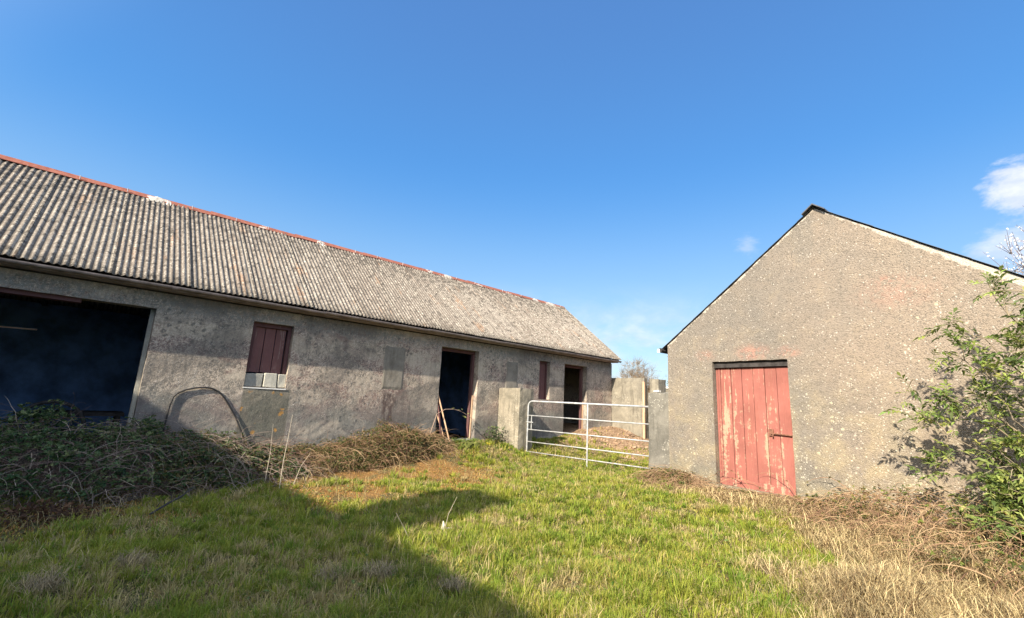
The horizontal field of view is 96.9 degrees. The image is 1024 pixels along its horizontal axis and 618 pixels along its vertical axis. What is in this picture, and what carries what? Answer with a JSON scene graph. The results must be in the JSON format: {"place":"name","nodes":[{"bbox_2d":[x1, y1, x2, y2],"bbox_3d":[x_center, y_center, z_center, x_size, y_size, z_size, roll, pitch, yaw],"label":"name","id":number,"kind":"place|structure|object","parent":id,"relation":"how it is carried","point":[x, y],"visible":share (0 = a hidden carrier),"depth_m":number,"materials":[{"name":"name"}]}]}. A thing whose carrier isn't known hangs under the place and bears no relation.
{"place":"outdoors","nodes":[
{"label":"outdoors","id":0,"kind":"place"},
{"bbox_2d":[0,423,1010,617],"bbox_3d":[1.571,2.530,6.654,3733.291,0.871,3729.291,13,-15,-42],"label":"ground","id":1,"kind":"structure","parent":0,"point":[570,427],"depth_m":6.12,"materials":[{"name":"soil"}]},
{"bbox_2d":[9,565,74,595],"bbox_3d":[-3.123,1.796,3.039,0.371,0.159,0.409,13,-15,-42],"label":"grass tussock","id":2,"kind":"object","parent":1,"relation":"on","point":[43,585],"depth_m":2.99,"materials":[{"name":"green plant"}]},
{"bbox_2d":[0,498,140,534],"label":"leaf heap","id":3,"kind":"object","parent":1,"relation":"on","point":[30,508],"visible":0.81,"depth_m":4.65,"materials":[{"name":"brown plant"}]},
{"bbox_2d":[0,393,209,521],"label":"bramble thicket","id":4,"kind":"object","parent":1,"relation":"on","point":[12,447],"visible":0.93,"depth_m":5.70,"materials":[{"name":"green plant"}]},
{"bbox_2d":[8,400,85,458],"bbox_3d":[-7.376,1.902,7.202,0.900,0.897,0.259,13,-15,-42],"label":"cart wheel","id":5,"kind":"object","parent":4,"relation":"on","point":[77,409],"visible":0.3,"depth_m":7.34,"materials":[{"name":"brown wood"}]},
{"bbox_2d":[109,547,151,567],"bbox_3d":[-2.954,1.928,3.518,0.319,0.135,0.338,13,-15,-42],"label":"grass tussock","id":6,"kind":"object","parent":1,"relation":"on","point":[124,559],"depth_m":3.50,"materials":[{"name":"green plant"}]},
{"bbox_2d":[1,443,289,516],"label":"dead canes","id":7,"kind":"object","parent":1,"relation":"on","point":[113,464],"visible":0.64,"depth_m":5.53,"materials":[{"name":"brown plant"}]},
{"bbox_2d":[149,486,194,514],"bbox_3d":[-3.978,2.231,5.341,0.057,0.192,0.772,4,-12,-5],"label":"fallen branch","id":8,"kind":"object","parent":1,"relation":"on","point":[167,503],"visible":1,"depth_m":5.28,"materials":[{"name":"wood"}]},
{"bbox_2d":[163,387,246,445],"bbox_3d":[-5.174,1.899,7.803,1.323,1.092,0.041,13,-15,-41],"label":"pipe hoop","id":9,"kind":"object","parent":1,"relation":"on","point":[222,395],"visible":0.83,"depth_m":7.80,"materials":[{"name":"grey metal"}]},
{"bbox_2d":[89,410,339,504],"bbox_3d":[-4.188,2.155,6.957,3.752,1.081,2.537,13,-15,-42],"label":"bramble thicket","id":10,"kind":"object","parent":1,"relation":"on","point":[210,456],"visible":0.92,"depth_m":6.82,"materials":[{"name":"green plant"}]},
{"bbox_2d":[279,415,292,487],"bbox_3d":[-3.426,2.154,6.863,0.021,1.080,0.066,0,-12,13],"label":"dead stalk","id":11,"kind":"object","parent":1,"relation":"on","point":[284,457],"visible":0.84,"depth_m":6.84,"materials":[{"name":"beige plant"}]},
{"bbox_2d":[0,154,621,473],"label":"barn","id":12,"kind":"structure","parent":1,"relation":"on","point":[128,302],"depth_m":9.54,"materials":[{"name":"cement render"},{"name":"corrugated fibre cement"},{"name":"painted wood"}]},
{"bbox_2d":[0,326,36,329],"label":"hanging batten","id":13,"kind":"object","parent":12,"relation":"hanging from","point":[18,328],"visible":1,"depth_m":7.81,"materials":[{"name":"brown wood"}]},
{"bbox_2d":[29,410,123,449],"bbox_3d":[-7.914,2.207,8.240,1.198,0.682,0.706,13,-15,-42],"label":"work bench","id":14,"kind":"object","parent":12,"relation":"on","point":[116,415],"visible":0.27,"depth_m":8.30,"materials":[{"name":"brown wood"}]},
{"bbox_2d":[246,322,291,374],"bbox_3d":[-4.667,0.761,8.706,0.706,0.934,0.100,13,-15,-42],"label":"window","id":15,"kind":"structure","parent":12,"relation":"in","point":[258,333],"depth_m":8.70,"materials":[{"name":"red paint"}]},
{"bbox_2d":[381,346,405,389],"bbox_3d":[-2.683,1.341,10.293,0.600,1.130,0.033,13,-15,-42],"label":"walled up window","id":16,"kind":"structure","parent":12,"relation":"in","point":[394,358],"depth_m":10.27,"materials":[{"name":"grey concrete"}]},
{"bbox_2d":[505,361,517,387],"bbox_3d":[-0.014,1.966,12.733,0.520,1.120,0.033,13,-15,-42],"label":"walled up window","id":17,"kind":"structure","parent":12,"relation":"in","point":[511,367],"depth_m":12.73,"materials":[{"name":"grey concrete"}]},
{"bbox_2d":[538,361,546,398],"bbox_3d":[0.869,2.158,13.765,0.458,1.125,0.080,13,-15,-42],"label":"window","id":18,"kind":"structure","parent":12,"relation":"in","point":[543,365],"depth_m":13.82,"materials":[{"name":"red paint"}]},
{"bbox_2d":[308,560,348,583],"bbox_3d":[-1.414,2.047,3.554,0.349,0.163,0.372,3,-11,-2],"label":"grass tussock","id":19,"kind":"object","parent":1,"relation":"on","point":[325,574],"depth_m":3.52,"materials":[{"name":"green plant"}]},
{"bbox_2d":[250,416,462,482],"bbox_3d":[-2.588,2.672,9.012,4.691,0.985,1.642,13,-15,-42],"label":"bramble mound","id":20,"kind":"object","parent":1,"relation":"on","point":[408,441],"visible":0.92,"depth_m":8.99,"materials":[{"name":"brown plant"}]},
{"bbox_2d":[429,407,477,434],"bbox_3d":[-1.408,2.739,11.118,0.124,0.634,1.491,-9,-16,44],"label":"bramble cane","id":21,"kind":"object","parent":20,"relation":"on","point":[450,409],"visible":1,"depth_m":11.10,"materials":[{"name":"brown plant"}]},
{"bbox_2d":[349,554,403,580],"bbox_3d":[-1.053,2.059,3.599,0.419,0.171,0.438,0,-12,12],"label":"grass tussock","id":22,"kind":"object","parent":1,"relation":"on","point":[377,569],"depth_m":3.58,"materials":[{"name":"green plant"}]},
{"bbox_2d":[438,399,441,433],"bbox_3d":[-1.736,2.722,10.923,0.253,1.155,0.068,-1,-12,18],"label":"broken plank","id":23,"kind":"object","parent":1,"relation":"on","point":[439,417],"visible":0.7,"depth_m":10.93,"materials":[{"name":"red paint"}]},
{"bbox_2d":[438,395,449,439],"bbox_3d":[-1.646,2.675,10.995,0.450,1.289,0.084,4,-12,-6],"label":"broken plank","id":24,"kind":"object","parent":1,"relation":"on","point":[443,418],"visible":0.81,"depth_m":10.97,"materials":[{"name":"brown wood"}]},
{"bbox_2d":[435,573,471,592],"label":"grass tussock","id":25,"kind":"object","parent":1,"relation":"on","point":[453,583],"depth_m":3.48,"materials":[{"name":"green plant"}]},
{"bbox_2d":[447,437,480,445],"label":"nettle clump","id":26,"kind":"object","parent":1,"relation":"on","point":[458,443],"visible":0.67,"depth_m":10.87,"materials":[{"name":"green plant"}]},
{"bbox_2d":[461,441,479,449],"bbox_3d":[-1.000,3.323,10.801,0.428,0.324,0.265,13,-15,-42],"label":"mossy stone","id":27,"kind":"object","parent":1,"relation":"on","point":[470,444],"visible":0.47,"depth_m":10.71,"materials":[{"name":"green stone"}]},
{"bbox_2d":[479,426,509,443],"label":"bramble sprig","id":28,"kind":"object","parent":1,"relation":"on","point":[493,433],"visible":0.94,"depth_m":11.71,"materials":[{"name":"green plant"}]},
{"bbox_2d":[0,440,1016,617],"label":"dead stems","id":29,"kind":"object","parent":1,"relation":"on","point":[353,484],"visible":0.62,"depth_m":4.50,"materials":[{"name":"beige plant"}]},
{"bbox_2d":[497,388,533,450],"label":"gate pillar","id":30,"kind":"structure","parent":1,"relation":"on","point":[512,410],"depth_m":11.83,"materials":[{"name":"concrete"}]},
{"bbox_2d":[526,400,648,468],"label":"farm gate","id":31,"kind":"structure","parent":1,"relation":"on","point":[587,435],"depth_m":10.61,"materials":[{"name":"metal"}]},
{"bbox_2d":[566,426,648,460],"bbox_3d":[3.717,3.941,13.211,3.118,0.781,3.650,13,-15,-42],"label":"rubble","id":32,"kind":"object","parent":1,"relation":"on","point":[617,443],"depth_m":13.62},
{"bbox_2d":[624,432,633,436],"bbox_3d":[3.751,4.032,14.527,0.345,0.165,0.307,13,-15,-42],"label":"rubble stone","id":33,"kind":"object","parent":1,"relation":"on","point":[629,434],"visible":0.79,"depth_m":14.46,"materials":[{"name":"brown stone"}]},
{"bbox_2d":[611,378,647,438],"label":"yard wall","id":34,"kind":"structure","parent":1,"relation":"on","point":[627,391],"depth_m":15.35,"materials":[{"name":"grey concrete"}]},
{"bbox_2d":[642,382,645,438],"bbox_3d":[4.327,3.394,14.860,0.052,2.003,0.073,13,-15,-42],"label":"gate post","id":35,"kind":"object","parent":34,"relation":"attached to","point":[644,426],"visible":0.64,"depth_m":14.84,"materials":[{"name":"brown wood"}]},
{"bbox_2d":[612,356,662,418],"bbox_3d":[5.977,3.948,21.731,2.908,3.634,2.951,13,-15,-42],"label":"bare bush","id":36,"kind":"object","parent":1,"relation":"on","point":[637,375],"visible":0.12,"depth_m":21.71,"materials":[{"name":"brown plant"}]},
{"bbox_2d":[650,379,665,392],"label":"yard wall pier","id":37,"kind":"structure","parent":1,"relation":"on","point":[657,384],"depth_m":15.16,"materials":[{"name":"grey concrete"}]},
{"bbox_2d":[648,392,669,471],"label":"gate wall","id":38,"kind":"structure","parent":1,"relation":"on","point":[658,415],"depth_m":9.41,"materials":[{"name":"grey concrete"}]},
{"bbox_2d":[621,463,1023,605],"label":"grass","id":39,"kind":"structure","parent":1,"relation":"on","point":[675,477],"depth_m":5.46,"materials":[{"name":"beige plant"}]},
{"bbox_2d":[657,203,1023,531],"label":"shed","id":40,"kind":"structure","parent":1,"relation":"on","point":[793,350],"depth_m":7.10,"materials":[{"name":"beige concrete"}]},
{"bbox_2d":[714,360,796,496],"bbox_3d":[4.285,2.044,8.038,0.158,2.227,1.327,11,-14,-36],"label":"door","id":41,"kind":"structure","parent":40,"relation":"in","point":[755,433],"depth_m":8.00,"materials":[{"name":"red paint"}]},
{"bbox_2d":[659,481,1023,617],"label":"dead grass","id":42,"kind":"structure","parent":1,"relation":"on","point":[895,594],"depth_m":3.84,"materials":[{"name":"beige plant"}]},
{"bbox_2d":[878,265,1023,552],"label":"elder bush","id":43,"kind":"object","parent":1,"relation":"on","point":[1003,485],"visible":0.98,"depth_m":4.99,"materials":[{"name":"green plant"}]},
{"bbox_2d":[986,206,1023,273],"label":"blossom tree","id":44,"kind":"object","parent":1,"relation":"on","point":[1020,256],"visible":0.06,"depth_m":13.90,"materials":[{"name":"white plant"}]},
{"bbox_2d":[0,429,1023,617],"bbox_3d":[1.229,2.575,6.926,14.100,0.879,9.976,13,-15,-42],"label":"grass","id":45,"kind":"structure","parent":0,"point":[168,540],"depth_m":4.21,"materials":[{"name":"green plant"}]},
{"bbox_2d":[0,0,1023,386],"label":"sky","id":46,"kind":"structure","parent":0,"point":[618,165],"materials":[{"name":"blue"}]}
]}

